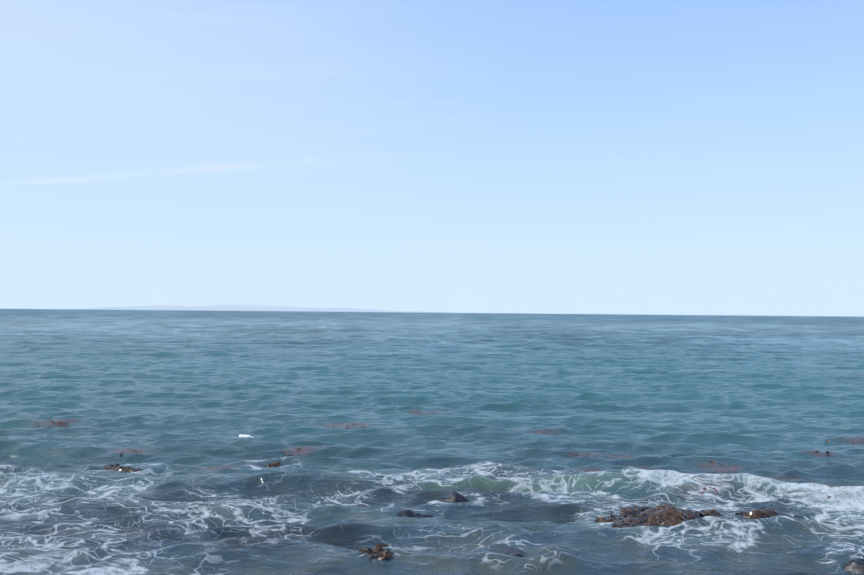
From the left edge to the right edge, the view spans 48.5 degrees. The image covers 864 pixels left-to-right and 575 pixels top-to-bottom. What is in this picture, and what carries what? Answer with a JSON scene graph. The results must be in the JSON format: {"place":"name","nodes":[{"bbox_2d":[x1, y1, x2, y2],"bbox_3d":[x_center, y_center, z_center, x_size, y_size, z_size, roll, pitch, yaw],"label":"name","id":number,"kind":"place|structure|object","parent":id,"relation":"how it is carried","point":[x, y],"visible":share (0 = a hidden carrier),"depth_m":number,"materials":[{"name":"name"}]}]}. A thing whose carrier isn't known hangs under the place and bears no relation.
{"place":"outdoors","nodes":[
{"label":"outdoors","id":0,"kind":"place"},
{"bbox_2d":[0,309,863,574],"bbox_3d":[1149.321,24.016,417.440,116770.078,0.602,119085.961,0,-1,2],"label":"sea water","id":1,"kind":"structure","parent":0,"point":[671,404],"depth_m":19.16,"materials":[{"name":"blue liquid"}]},
{"bbox_2d":[36,420,81,426],"bbox_3d":[-8.581,3.057,21.333,1.205,0.206,1.336,-1,-2,43],"label":"kelp","id":2,"kind":"object","parent":1,"relation":"on","point":[52,422],"visible":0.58,"depth_m":21.43},
{"bbox_2d":[97,464,141,471],"bbox_3d":[-4.958,3.285,15.561,1.410,0.796,1.058,0,-1,2],"label":"rock","id":3,"kind":"object","parent":1,"relation":"in","point":[117,467],"visible":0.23,"depth_m":15.49,"materials":[{"name":"grey stone"}]},
{"bbox_2d":[239,435,252,438],"bbox_3d":[-3.800,3.058,19.629,0.290,0.090,0.090,5,15,-10],"label":"bottle","id":4,"kind":"object","parent":1,"relation":"on","point":[245,437],"visible":0.96,"depth_m":19.59,"materials":[{"name":"white plastic"}]},
{"bbox_2d":[265,462,281,466],"bbox_3d":[-2.685,3.297,16.137,0.890,0.751,0.745,0,-1,2],"label":"rock","id":5,"kind":"object","parent":1,"relation":"in","point":[274,464],"visible":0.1,"depth_m":16.05,"materials":[{"name":"brown stone"}]},
{"bbox_2d":[358,543,393,560],"bbox_3d":[-0.545,3.130,10.328,0.557,0.741,0.459,0,-1,2],"label":"rock","id":6,"kind":"object","parent":1,"relation":"in","point":[378,552],"visible":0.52,"depth_m":10.24,"materials":[{"name":"brown stone"}]},
{"bbox_2d":[398,509,432,517],"bbox_3d":[-0.265,3.260,12.303,0.654,0.834,0.606,2,-2,-34],"label":"rock","id":7,"kind":"object","parent":1,"relation":"in","point":[406,513],"visible":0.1,"depth_m":12.29,"materials":[{"name":"grey stone"}]},
{"bbox_2d":[439,492,470,501],"bbox_3d":[0.324,3.158,13.003,0.643,0.786,0.491,0,-1,2],"label":"rock","id":8,"kind":"object","parent":1,"relation":"in","point":[455,497],"visible":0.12,"depth_m":12.94,"materials":[{"name":"grey stone"}]},
{"bbox_2d":[500,546,527,556],"bbox_3d":[0.939,3.242,10.540,1.104,0.753,0.922,0,-1,2],"label":"rock","id":9,"kind":"object","parent":1,"relation":"in","point":[513,550],"visible":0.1,"depth_m":10.51,"materials":[{"name":"grey stone"}]},
{"bbox_2d":[594,504,722,527],"bbox_3d":[3.002,3.289,12.006,2.037,1.180,1.637,0,-1,2],"label":"rock","id":10,"kind":"object","parent":1,"relation":"in","point":[660,514],"visible":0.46,"depth_m":11.76,"materials":[{"name":"brown stone"}]},
{"bbox_2d":[734,508,778,518],"bbox_3d":[4.059,3.143,11.882,0.877,0.803,0.750,0,-1,2],"label":"rock","id":11,"kind":"object","parent":1,"relation":"in","point":[762,513],"visible":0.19,"depth_m":11.85,"materials":[{"name":"brown stone"}]},
{"bbox_2d":[841,556,863,573],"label":"rock","id":12,"kind":"object","parent":1,"relation":"in","point":[855,565],"visible":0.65,"depth_m":10.55,"materials":[{"name":"grey stone"}]},
{"bbox_2d":[0,0,863,315],"label":"sky","id":13,"kind":"structure","parent":0,"point":[650,157],"materials":[{"name":"blue"}]},
{"bbox_2d":[677,474,723,499],"bbox_3d":[3.774,2.790,13.512,0.878,0.268,0.430,1,-2,-18],"label":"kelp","id":14,"kind":"object","parent":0,"point":[704,488],"visible":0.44,"depth_m":13.40}
]}

